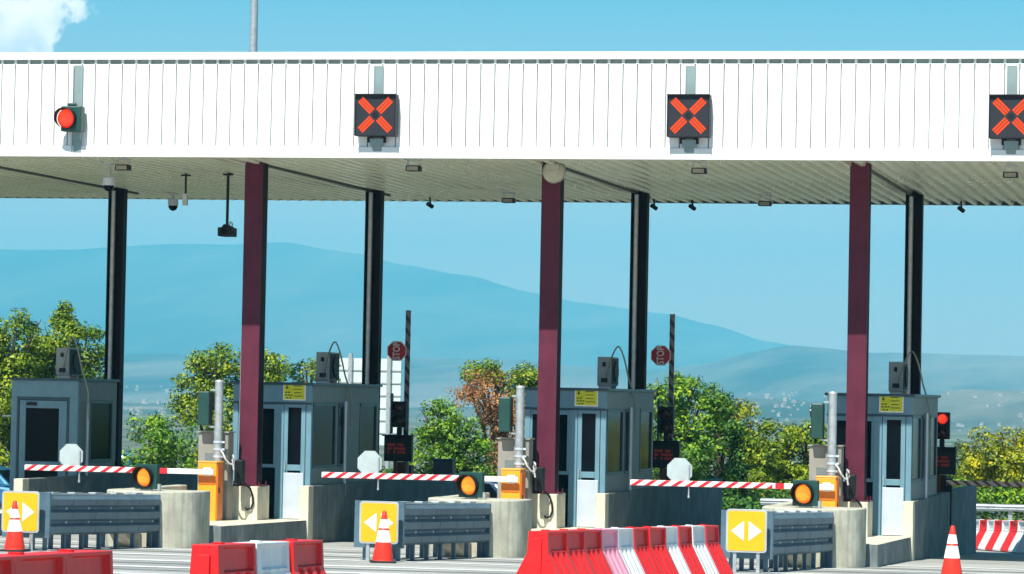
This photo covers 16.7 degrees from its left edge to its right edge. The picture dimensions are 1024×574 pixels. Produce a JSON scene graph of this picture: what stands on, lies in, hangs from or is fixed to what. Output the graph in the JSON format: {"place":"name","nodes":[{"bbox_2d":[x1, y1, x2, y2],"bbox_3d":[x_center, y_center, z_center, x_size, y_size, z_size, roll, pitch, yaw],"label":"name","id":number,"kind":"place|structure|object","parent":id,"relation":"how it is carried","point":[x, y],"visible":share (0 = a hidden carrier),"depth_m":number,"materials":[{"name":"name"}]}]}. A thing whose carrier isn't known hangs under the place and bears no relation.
{"place":"outdoors","nodes":[
{"label":"outdoors","id":0,"kind":"place"},
{"bbox_2d":[0,242,789,370],"bbox_3d":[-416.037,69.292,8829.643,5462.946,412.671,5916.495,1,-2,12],"label":"mountain ridge","id":1,"kind":"structure","parent":0,"point":[183,299],"depth_m":8311.31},
{"bbox_2d":[0,534,1023,573],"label":"road","id":2,"kind":"structure","parent":0,"point":[979,561],"depth_m":53.64,"materials":[{"name":"asphalt"}]},
{"bbox_2d":[0,501,29,551],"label":"traffic cone","id":3,"kind":"object","parent":2,"relation":"on","point":[14,541],"visible":1,"depth_m":52.62,"materials":[{"name":"plastic"}]},
{"bbox_2d":[1,491,39,550],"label":"arrow sign","id":4,"kind":"object","parent":2,"relation":"on","point":[28,502],"visible":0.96,"depth_m":53.16,"materials":[{"name":"metal"}]},
{"bbox_2d":[0,552,65,573],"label":"road barrier","id":5,"kind":"object","parent":2,"relation":"on","point":[38,563],"visible":0.91,"depth_m":22.59,"materials":[{"name":"red plastic"}]},
{"bbox_2d":[44,549,112,573],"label":"road barrier","id":6,"kind":"object","parent":2,"relation":"on","point":[89,561],"visible":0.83,"depth_m":23.62,"materials":[{"name":"red plastic"}]},
{"bbox_2d":[2,492,160,550],"bbox_3d":[-6.792,3.754,55.505,0.828,1.000,4.403,1,-3,17],"label":"crash cushion","id":7,"kind":"object","parent":2,"relation":"on","point":[124,520],"visible":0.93,"depth_m":55.30,"materials":[{"name":"metal"}]},
{"bbox_2d":[0,468,197,535],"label":"toll island","id":8,"kind":"structure","parent":2,"relation":"on","point":[103,483],"depth_m":68.60,"materials":[{"name":"concrete"}]},
{"bbox_2d":[2,377,119,490],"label":"toll booth","id":9,"kind":"object","parent":8,"relation":"on","point":[49,419],"visible":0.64,"depth_m":68.34,"materials":[{"name":"blue paint"}]},
{"bbox_2d":[18,400,66,477],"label":"door","id":10,"kind":"structure","parent":9,"relation":"in","point":[42,423],"depth_m":68.28,"materials":[{"name":"blue paint"}]},
{"bbox_2d":[56,348,80,378],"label":"fan unit","id":11,"kind":"object","parent":9,"relation":"on","point":[71,368],"visible":0.82,"depth_m":68.55,"materials":[{"name":"black plastic"}]},
{"bbox_2d":[89,401,112,461],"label":"side window","id":12,"kind":"structure","parent":9,"relation":"in","point":[101,412],"depth_m":69.54,"materials":[{"name":"green glass"}]},
{"bbox_2d":[190,542,255,573],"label":"road barrier","id":13,"kind":"object","parent":2,"relation":"on","point":[222,558],"visible":1,"depth_m":28.27,"materials":[{"name":"red plastic"}]},
{"bbox_2d":[232,540,290,573],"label":"road barrier","id":14,"kind":"object","parent":2,"relation":"on","point":[272,557],"visible":0.69,"depth_m":29.59,"materials":[{"name":"white plastic"}]},
{"bbox_2d":[106,473,458,547],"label":"toll island","id":15,"kind":"structure","parent":2,"relation":"on","point":[326,512],"depth_m":63.04,"materials":[{"name":"concrete"}]},
{"bbox_2d":[131,464,160,490],"bbox_3d":[-6.064,3.156,57.914,0.468,0.442,0.270,0,-2,25],"label":"amber lamp","id":16,"kind":"object","parent":15,"relation":"on","point":[145,477],"visible":1,"depth_m":57.91,"materials":[{"name":"green plastic"}]},
{"bbox_2d":[198,461,223,520],"bbox_3d":[-5.355,3.649,62.127,0.380,1.110,0.425,1,-2,12],"label":"barrier machine","id":17,"kind":"object","parent":15,"relation":"on","point":[213,484],"visible":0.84,"depth_m":61.94,"materials":[{"name":"orange metal"}]},
{"bbox_2d":[24,465,213,475],"bbox_3d":[-6.989,3.250,62.215,3.520,0.150,0.118,1,-2,12],"label":"boom barrier","id":18,"kind":"object","parent":17,"relation":"attached to","point":[205,471],"visible":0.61,"depth_m":62.20,"materials":[{"name":"metal"}]},
{"bbox_2d":[59,444,82,481],"bbox_3d":[-7.876,3.142,62.410,0.434,0.682,0.063,1,-2,12],"label":"octagonal plate sign","id":19,"kind":"object","parent":18,"relation":"attached to","point":[71,454],"visible":1,"depth_m":62.42,"materials":[{"name":"metal"}]},
{"bbox_2d":[197,380,225,460],"bbox_3d":[-5.375,2.959,62.492,0.510,2.610,0.268,1,-2,12],"label":"signal pole","id":20,"kind":"object","parent":15,"relation":"on","point":[205,407],"visible":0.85,"depth_m":62.42,"materials":[{"name":"metal"}]},
{"bbox_2d":[197,431,235,519],"bbox_3d":[-5.326,3.421,62.771,0.600,1.665,0.410,1,-2,12],"label":"ticket terminal","id":21,"kind":"object","parent":15,"relation":"on","point":[205,447],"visible":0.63,"depth_m":62.63,"materials":[{"name":"metal"}]},
{"bbox_2d":[230,381,382,518],"bbox_3d":[-3.884,3.092,66.750,1.632,2.520,5.110,1,-2,12],"label":"toll booth","id":22,"kind":"object","parent":15,"relation":"on","point":[311,438],"visible":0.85,"depth_m":64.45,"materials":[{"name":"blue paint"}]},
{"bbox_2d":[237,403,275,466],"bbox_3d":[-4.693,2.726,64.419,0.725,1.180,0.050,1,-2,12],"label":"front window","id":23,"kind":"structure","parent":22,"relation":"in","point":[269,410],"depth_m":64.36,"materials":[{"name":"black glass"}]},
{"bbox_2d":[282,404,305,518],"bbox_3d":[-4.004,3.208,64.203,0.405,2.130,0.090,1,-2,12],"label":"door","id":24,"kind":"structure","parent":22,"relation":"in","point":[294,415],"depth_m":64.20,"materials":[{"name":"blue paint"}]},
{"bbox_2d":[312,403,335,467],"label":"side window","id":25,"kind":"structure","parent":22,"relation":"in","point":[324,414],"depth_m":65.10,"materials":[{"name":"green glass"}]},
{"bbox_2d":[316,352,339,382],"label":"fan unit","id":26,"kind":"object","parent":22,"relation":"on","point":[330,374],"visible":0.95,"depth_m":67.18,"materials":[{"name":"black plastic"}]},
{"bbox_2d":[359,403,376,455],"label":"side window","id":27,"kind":"structure","parent":22,"relation":"in","point":[368,411],"depth_m":68.28,"materials":[{"name":"clear glass"}]},
{"bbox_2d":[382,434,413,473],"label":"fare display","id":28,"kind":"object","parent":15,"relation":"on","point":[397,448],"visible":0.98,"depth_m":71.01,"materials":[{"name":"black plastic"}]},
{"bbox_2d":[390,393,407,434],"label":"exit signal","id":29,"kind":"object","parent":28,"relation":"on","point":[399,415],"visible":1,"depth_m":71.03,"materials":[{"name":"black plastic"}]},
{"bbox_2d":[403,310,413,473],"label":"raised boom","id":30,"kind":"object","parent":15,"relation":"on","point":[407,366],"visible":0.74,"depth_m":71.83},
{"bbox_2d":[276,539,325,573],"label":"road barrier","id":31,"kind":"object","parent":2,"relation":"on","point":[306,556],"visible":0.73,"depth_m":30.57,"materials":[{"name":"red plastic"}]},
{"bbox_2d":[359,501,398,560],"bbox_3d":[-1.979,3.671,52.010,0.600,0.965,0.064,1,-2,12],"label":"arrow sign","id":32,"kind":"object","parent":2,"relation":"on","point":[370,514],"visible":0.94,"depth_m":52.00,"materials":[{"name":"metal"}]},
{"bbox_2d":[369,511,395,562],"bbox_3d":[-1.887,3.668,51.405,0.380,0.760,0.380,2,-2,-5],"label":"traffic cone","id":33,"kind":"object","parent":2,"relation":"on","point":[382,552],"visible":1,"depth_m":51.31,"materials":[{"name":"plastic"}]},
{"bbox_2d":[354,500,490,560],"bbox_3d":[-1.357,3.824,54.332,0.828,1.000,4.403,1,-3,17],"label":"crash cushion","id":34,"kind":"object","parent":2,"relation":"on","point":[454,529],"visible":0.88,"depth_m":54.12,"materials":[{"name":"metal"}]},
{"bbox_2d":[0,51,1023,501],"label":"toll canopy","id":35,"kind":"object","parent":2,"relation":"on","point":[860,133],"visible":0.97,"depth_m":61.45,"materials":[{"name":"metal"}]},
{"bbox_2d":[54,65,84,152],"bbox_3d":[-7.822,-3.163,61.804,0.470,1.550,0.430,1,-2,12],"label":"traffic light","id":36,"kind":"object","parent":35,"relation":"attached to","point":[71,117],"visible":1,"depth_m":61.81,"materials":[{"name":"red plastic"}]},
{"bbox_2d":[354,66,398,150],"bbox_3d":[-2.349,-3.105,60.705,0.730,1.490,0.270,1,-2,12],"label":"lane signal","id":37,"kind":"object","parent":35,"relation":"attached to","point":[376,118],"visible":1,"depth_m":60.64,"materials":[{"name":"black plastic"}]},
{"bbox_2d":[542,162,565,183],"bbox_3d":[0.736,-2.051,62.120,0.430,0.430,0.180,1,-2,12],"label":"round lamp","id":38,"kind":"object","parent":35,"relation":"attached to","point":[555,173],"visible":0.88,"depth_m":62.08,"materials":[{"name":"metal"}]},
{"bbox_2d":[666,66,711,152],"bbox_3d":[3.017,-3.035,59.547,0.730,1.490,0.270,1,-2,12],"label":"lane signal","id":39,"kind":"object","parent":35,"relation":"attached to","point":[689,118],"visible":1,"depth_m":59.48,"materials":[{"name":"black plastic"}]},
{"bbox_2d":[989,65,1023,153],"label":"lane signal","id":40,"kind":"object","parent":35,"relation":"attached to","point":[1006,118],"visible":1,"depth_m":58.34,"materials":[{"name":"black plastic"}]},
{"bbox_2d":[516,529,577,573],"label":"road barrier","id":41,"kind":"object","parent":2,"relation":"on","point":[547,552],"visible":1,"depth_m":38.98,"materials":[{"name":"red plastic"}]},
{"bbox_2d":[428,478,722,557],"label":"toll island","id":42,"kind":"structure","parent":2,"relation":"on","point":[511,526],"depth_m":62.87,"materials":[{"name":"concrete"}]},
{"bbox_2d":[456,472,485,498],"bbox_3d":[-0.671,3.226,56.751,0.468,0.442,0.270,0,-2,25],"label":"amber lamp","id":43,"kind":"object","parent":42,"relation":"on","point":[469,485],"visible":1,"depth_m":56.75,"materials":[{"name":"metal"}]},
{"bbox_2d":[498,385,526,467],"bbox_3d":[0.001,3.029,61.332,0.510,2.610,0.268,1,-2,12],"label":"signal pole","id":44,"kind":"object","parent":42,"relation":"on","point":[505,417],"visible":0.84,"depth_m":61.26,"materials":[{"name":"metal"}]},
{"bbox_2d":[501,468,525,498],"bbox_3d":[0.021,3.719,60.968,0.380,1.110,0.425,1,-2,12],"label":"barrier machine","id":45,"kind":"object","parent":42,"relation":"on","point":[516,490],"visible":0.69,"depth_m":60.78,"materials":[{"name":"orange metal"}]},
{"bbox_2d":[322,472,517,483],"bbox_3d":[-1.613,3.319,61.055,3.520,0.150,0.118,1,-2,12],"label":"boom barrier","id":46,"kind":"object","parent":45,"relation":"attached to","point":[510,479],"visible":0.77,"depth_m":61.04,"materials":[{"name":"metal"}]},
{"bbox_2d":[358,451,381,489],"bbox_3d":[-2.500,3.212,61.251,0.434,0.682,0.063,1,-2,12],"label":"octagonal plate sign","id":47,"kind":"object","parent":46,"relation":"attached to","point":[369,461],"visible":1,"depth_m":61.27,"materials":[{"name":"metal"}]},
{"bbox_2d":[497,437,534,523],"bbox_3d":[0.050,3.491,61.611,0.600,1.665,0.410,1,-2,12],"label":"ticket terminal","id":48,"kind":"object","parent":42,"relation":"on","point":[506,452],"visible":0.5,"depth_m":61.48,"materials":[{"name":"metal"}]},
{"bbox_2d":[522,457,552,518],"bbox_3d":[0.445,3.534,61.477,0.235,1.101,0.844,0,-2,28],"label":"junction cable","id":49,"kind":"object","parent":42,"relation":"attached to","point":[539,477],"visible":1,"depth_m":61.52,"materials":[{"name":"black plastic"}]},
{"bbox_2d":[524,387,656,527],"bbox_3d":[1.492,3.162,65.591,1.632,2.520,5.110,1,-2,12],"label":"toll booth","id":50,"kind":"object","parent":42,"relation":"on","point":[604,447],"visible":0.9,"depth_m":63.20,"materials":[{"name":"metal"}]},
{"bbox_2d":[530,409,569,474],"bbox_3d":[0.683,2.795,63.259,0.725,1.180,0.050,1,-2,12],"label":"front window","id":51,"kind":"structure","parent":50,"relation":"in","point":[564,414],"depth_m":63.21,"materials":[{"name":"black glass"}]},
{"bbox_2d":[576,410,600,527],"bbox_3d":[1.372,3.277,63.043,0.405,2.130,0.090,1,-2,12],"label":"door","id":52,"kind":"structure","parent":50,"relation":"in","point":[588,450],"depth_m":63.04,"materials":[{"name":"blue paint"}]},
{"bbox_2d":[597,357,618,388],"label":"fan unit","id":53,"kind":"object","parent":50,"relation":"on","point":[610,380],"visible":0.94,"depth_m":66.01,"materials":[{"name":"black plastic"}]},
{"bbox_2d":[606,409,623,474],"bbox_3d":[1.861,2.828,63.905,0.057,1.200,1.610,1,-2,12],"label":"side window","id":54,"kind":"structure","parent":50,"relation":"in","point":[615,417],"depth_m":63.99,"materials":[{"name":"clear glass"}]},
{"bbox_2d":[639,409,652,471],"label":"side window","id":55,"kind":"structure","parent":50,"relation":"in","point":[645,446],"depth_m":67.17,"materials":[{"name":"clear glass"}]},
{"bbox_2d":[653,440,680,479],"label":"fare display","id":56,"kind":"object","parent":42,"relation":"on","point":[665,453],"visible":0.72,"depth_m":69.85,"materials":[{"name":"black plastic"}]},
{"bbox_2d":[657,399,674,440],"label":"exit signal","id":57,"kind":"object","parent":56,"relation":"on","point":[665,420],"visible":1,"depth_m":69.87,"materials":[{"name":"black plastic"}]},
{"bbox_2d":[668,314,674,440],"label":"raised boom","id":58,"kind":"object","parent":42,"relation":"on","point":[671,363],"visible":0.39,"depth_m":70.67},
{"bbox_2d":[557,529,595,573],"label":"road barrier","id":59,"kind":"object","parent":2,"relation":"on","point":[578,554],"visible":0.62,"depth_m":40.17,"materials":[{"name":"red plastic"}]},
{"bbox_2d":[569,528,612,573],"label":"road barrier","id":60,"kind":"object","parent":2,"relation":"on","point":[595,553],"visible":0.48,"depth_m":40.97,"materials":[{"name":"red plastic"}]},
{"bbox_2d":[594,528,629,573],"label":"road barrier","id":61,"kind":"object","parent":2,"relation":"on","point":[614,558],"visible":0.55,"depth_m":41.77,"materials":[{"name":"pink plastic"}]},
{"bbox_2d":[604,527,644,573],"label":"road barrier","id":62,"kind":"object","parent":2,"relation":"on","point":[628,552],"visible":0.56,"depth_m":42.57,"materials":[{"name":"white plastic"}]},
{"bbox_2d":[626,527,660,573],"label":"road barrier","id":63,"kind":"object","parent":2,"relation":"on","point":[643,551],"visible":0.52,"depth_m":43.38,"materials":[{"name":"red plastic"}]},
{"bbox_2d":[640,526,678,573],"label":"road barrier","id":64,"kind":"object","parent":2,"relation":"on","point":[660,552],"visible":0.55,"depth_m":44.16,"materials":[{"name":"red plastic"}]},
{"bbox_2d":[655,526,690,573],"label":"road barrier","id":65,"kind":"object","parent":2,"relation":"on","point":[678,559],"visible":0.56,"depth_m":45.02,"materials":[{"name":"white plastic"}]},
{"bbox_2d":[670,525,705,573],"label":"road barrier","id":66,"kind":"object","parent":2,"relation":"on","point":[690,556],"visible":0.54,"depth_m":45.78,"materials":[{"name":"red plastic"}]},
{"bbox_2d":[684,525,718,573],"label":"road barrier","id":67,"kind":"object","parent":2,"relation":"on","point":[702,551],"visible":0.48,"depth_m":46.58,"materials":[{"name":"white plastic"}]},
{"bbox_2d":[696,524,732,573],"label":"road barrier","id":68,"kind":"object","parent":2,"relation":"on","point":[716,552],"visible":0.49,"depth_m":47.38,"materials":[{"name":"red plastic"}]},
{"bbox_2d":[726,509,766,572],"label":"arrow sign","id":69,"kind":"object","parent":2,"relation":"on","point":[746,530],"visible":1,"depth_m":50.83,"materials":[{"name":"metal"}]},
{"bbox_2d":[720,510,833,572],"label":"crash cushion","id":70,"kind":"object","parent":2,"relation":"on","point":[799,538],"visible":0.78,"depth_m":52.73,"materials":[{"name":"metal"}]},
{"bbox_2d":[762,486,976,567],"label":"toll island","id":71,"kind":"structure","parent":2,"relation":"on","point":[926,530],"depth_m":61.41,"materials":[{"name":"concrete"}]},
{"bbox_2d":[790,480,821,507],"bbox_3d":[4.667,3.295,55.599,0.468,0.442,0.270,0,-2,25],"label":"amber lamp","id":72,"kind":"object","parent":71,"relation":"on","point":[804,493],"visible":1,"depth_m":55.60,"materials":[{"name":"metal"}]},
{"bbox_2d":[810,391,839,475],"bbox_3d":[5.377,3.098,60.172,0.510,2.610,0.268,1,-2,12],"label":"signal pole","id":73,"kind":"object","parent":71,"relation":"on","point":[817,415],"visible":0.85,"depth_m":60.10,"materials":[{"name":"metal"}]},
{"bbox_2d":[808,444,844,506],"bbox_3d":[5.426,3.560,60.452,0.600,1.665,0.410,1,-2,12],"label":"ticket terminal","id":74,"kind":"object","parent":71,"relation":"on","point":[817,459],"visible":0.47,"depth_m":60.31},
{"bbox_2d":[816,476,839,506],"bbox_3d":[5.396,3.788,59.808,0.380,1.110,0.425,1,-2,12],"label":"barrier machine","id":75,"kind":"object","parent":71,"relation":"on","point":[829,499],"visible":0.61,"depth_m":59.62,"materials":[{"name":"orange metal"}]},
{"bbox_2d":[630,479,833,491],"bbox_3d":[3.763,3.389,59.895,3.520,0.150,0.118,1,-2,12],"label":"boom barrier","id":76,"kind":"object","parent":75,"relation":"attached to","point":[826,487],"visible":0.97,"depth_m":59.88,"materials":[{"name":"metal"}]},
{"bbox_2d":[667,458,691,497],"bbox_3d":[2.876,3.281,60.091,0.434,0.682,0.063,1,-2,12],"label":"octagonal plate sign","id":77,"kind":"object","parent":76,"relation":"attached to","point":[679,469],"visible":1,"depth_m":60.11,"materials":[{"name":"metal"}]},
{"bbox_2d":[825,393,940,535],"bbox_3d":[6.867,3.231,64.431,1.632,2.520,5.110,1,-2,12],"label":"toll booth","id":78,"kind":"object","parent":71,"relation":"on","point":[901,457],"visible":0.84,"depth_m":61.97,"materials":[{"name":"metal"}]},
{"bbox_2d":[836,416,873,481],"bbox_3d":[6.059,2.865,62.100,0.725,1.180,0.050,1,-2,12],"label":"front window","id":79,"kind":"structure","parent":78,"relation":"in","point":[841,420],"depth_m":62.05,"materials":[{"name":"black glass"}]},
{"bbox_2d":[879,396,903,412],"bbox_3d":[6.717,2.056,61.913,0.430,0.330,0.022,1,-2,12],"label":"notice sign","id":80,"kind":"object","parent":78,"relation":"attached to","point":[892,404],"visible":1,"depth_m":61.90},
{"bbox_2d":[881,417,905,535],"bbox_3d":[6.748,3.347,61.883,0.405,2.130,0.090,1,-2,12],"label":"door","id":81,"kind":"structure","parent":78,"relation":"in","point":[894,428],"depth_m":61.88,"materials":[{"name":"blue paint"}]},
{"bbox_2d":[888,362,907,393],"bbox_3d":[7.209,1.699,65.167,0.310,0.600,0.750,1,-2,12],"label":"fan unit","id":82,"kind":"object","parent":78,"relation":"on","point":[895,387],"visible":0.96,"depth_m":64.85,"materials":[{"name":"black plastic"}]},
{"bbox_2d":[911,415,921,482],"bbox_3d":[7.237,2.897,62.745,0.057,1.200,1.610,1,-2,12],"label":"side window","id":83,"kind":"structure","parent":78,"relation":"in","point":[916,419],"depth_m":62.93,"materials":[{"name":"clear glass"}]},
{"bbox_2d":[929,415,936,478],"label":"side window","id":84,"kind":"structure","parent":78,"relation":"in","point":[933,418],"depth_m":66.15,"materials":[{"name":"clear glass"}]},
{"bbox_2d":[937,447,957,492],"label":"fare display","id":85,"kind":"object","parent":71,"relation":"on","point":[946,460],"visible":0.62,"depth_m":68.67,"materials":[{"name":"black plastic"}]},
{"bbox_2d":[945,478,1023,526],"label":"boom barrier","id":86,"kind":"object","parent":71,"relation":"attached to","point":[950,483],"visible":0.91,"depth_m":68.56,"materials":[{"name":"black plastic"}]},
{"bbox_2d":[941,526,961,573],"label":"traffic cone","id":87,"kind":"object","parent":2,"relation":"on","point":[951,563],"visible":1,"depth_m":49.91,"materials":[{"name":"plastic"}]},
{"bbox_2d":[0,0,1023,355],"label":"sky","id":88,"kind":"structure","parent":0,"point":[778,273],"materials":[{"name":"blue"}]},
{"bbox_2d":[4,345,1023,407],"bbox_3d":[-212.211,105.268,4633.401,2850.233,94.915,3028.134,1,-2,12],"label":"foothills","id":89,"kind":"structure","parent":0,"point":[814,374],"depth_m":4471.07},
{"bbox_2d":[6,402,1023,520],"bbox_3d":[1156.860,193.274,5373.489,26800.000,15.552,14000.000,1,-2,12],"label":"ground","id":90,"kind":"structure","parent":0,"point":[413,423],"depth_m":1320.12,"materials":[{"name":"plant"}]},
{"bbox_2d":[0,307,54,467],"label":"leafy tree","id":91,"kind":"object","parent":90,"relation":"on","point":[17,363],"visible":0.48,"depth_m":97.82,"materials":[{"name":"green plant"}]},
{"bbox_2d":[23,300,104,378],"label":"leafy tree","id":92,"kind":"object","parent":90,"relation":"on","point":[66,327],"visible":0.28,"depth_m":99.54,"materials":[{"name":"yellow plant"}]},
{"bbox_2d":[122,411,199,468],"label":"flowering bush","id":93,"kind":"object","parent":90,"relation":"on","point":[165,448],"visible":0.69,"depth_m":93.72,"materials":[{"name":"green plant"}]},
{"bbox_2d":[164,341,291,468],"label":"leafy tree","id":94,"kind":"object","parent":90,"relation":"on","point":[276,371],"visible":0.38,"depth_m":100.58,"materials":[{"name":"green plant"}]},
{"bbox_2d":[249,0,257,51],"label":"lamp mast","id":95,"kind":"object","parent":90,"relation":"on","point":[253,26],"depth_m":100.01,"materials":[{"name":"metal"}]},
{"bbox_2d":[286,356,342,382],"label":"leafy tree","id":96,"kind":"object","parent":90,"relation":"on","point":[301,371],"visible":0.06,"depth_m":103.34,"materials":[{"name":"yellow plant"}]},
{"bbox_2d":[337,353,401,471],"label":"billboard","id":97,"kind":"object","parent":90,"relation":"on","point":[390,376],"visible":0.15,"depth_m":133.94,"materials":[{"name":"metal"}]},
{"bbox_2d":[409,396,497,475],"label":"leafy tree","id":98,"kind":"object","parent":90,"relation":"on","point":[441,437],"visible":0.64,"depth_m":93.08,"materials":[{"name":"green plant"}]},
{"bbox_2d":[446,368,524,475],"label":"leafy tree","id":99,"kind":"object","parent":90,"relation":"on","point":[490,416],"visible":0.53,"depth_m":97.97,"materials":[{"name":"brown plant"}]},
{"bbox_2d":[457,357,537,440],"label":"leafy tree","id":100,"kind":"object","parent":90,"relation":"on","point":[522,376],"visible":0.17,"depth_m":102.12,"materials":[{"name":"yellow plant"}]},
{"bbox_2d":[646,371,736,486],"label":"leafy tree","id":101,"kind":"object","parent":90,"relation":"on","point":[693,454],"visible":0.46,"depth_m":92.71,"materials":[{"name":"green plant"}]},
{"bbox_2d":[694,382,754,505],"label":"leafy tree","id":102,"kind":"object","parent":90,"relation":"on","point":[729,433],"visible":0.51,"depth_m":94.71,"materials":[{"name":"green plant"}]},
{"bbox_2d":[722,488,791,509],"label":"leafy bush","id":103,"kind":"object","parent":90,"relation":"on","point":[729,503],"visible":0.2,"depth_m":90.56,"materials":[{"name":"green plant"}]},
{"bbox_2d":[724,398,790,505],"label":"leafy tree","id":104,"kind":"object","parent":90,"relation":"on","point":[745,412],"visible":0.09,"depth_m":96.37,"materials":[{"name":"green plant"}]},
{"bbox_2d":[741,417,826,497],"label":"leafy tree","id":105,"kind":"object","parent":90,"relation":"on","point":[769,460],"visible":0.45,"depth_m":93.04,"materials":[{"name":"green plant"}]},
{"bbox_2d":[760,498,1023,519],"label":"guardrail","id":106,"kind":"object","parent":90,"relation":"on","point":[1010,508],"visible":0.25,"depth_m":86.24,"materials":[{"name":"metal"}]},
{"bbox_2d":[950,425,1023,519],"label":"leafy tree","id":107,"kind":"object","parent":90,"relation":"on","point":[992,462],"visible":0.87,"depth_m":91.77,"materials":[{"name":"green plant"}]},
{"bbox_2d":[953,476,1023,520],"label":"leafy bush","id":108,"kind":"object","parent":90,"relation":"on","point":[983,496],"visible":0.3,"depth_m":89.70,"materials":[{"name":"green plant"}]},
{"bbox_2d":[123,389,1023,432],"bbox_3d":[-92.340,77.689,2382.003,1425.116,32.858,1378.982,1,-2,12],"label":"hills","id":109,"kind":"structure","parent":0,"point":[966,408],"depth_m":2224.47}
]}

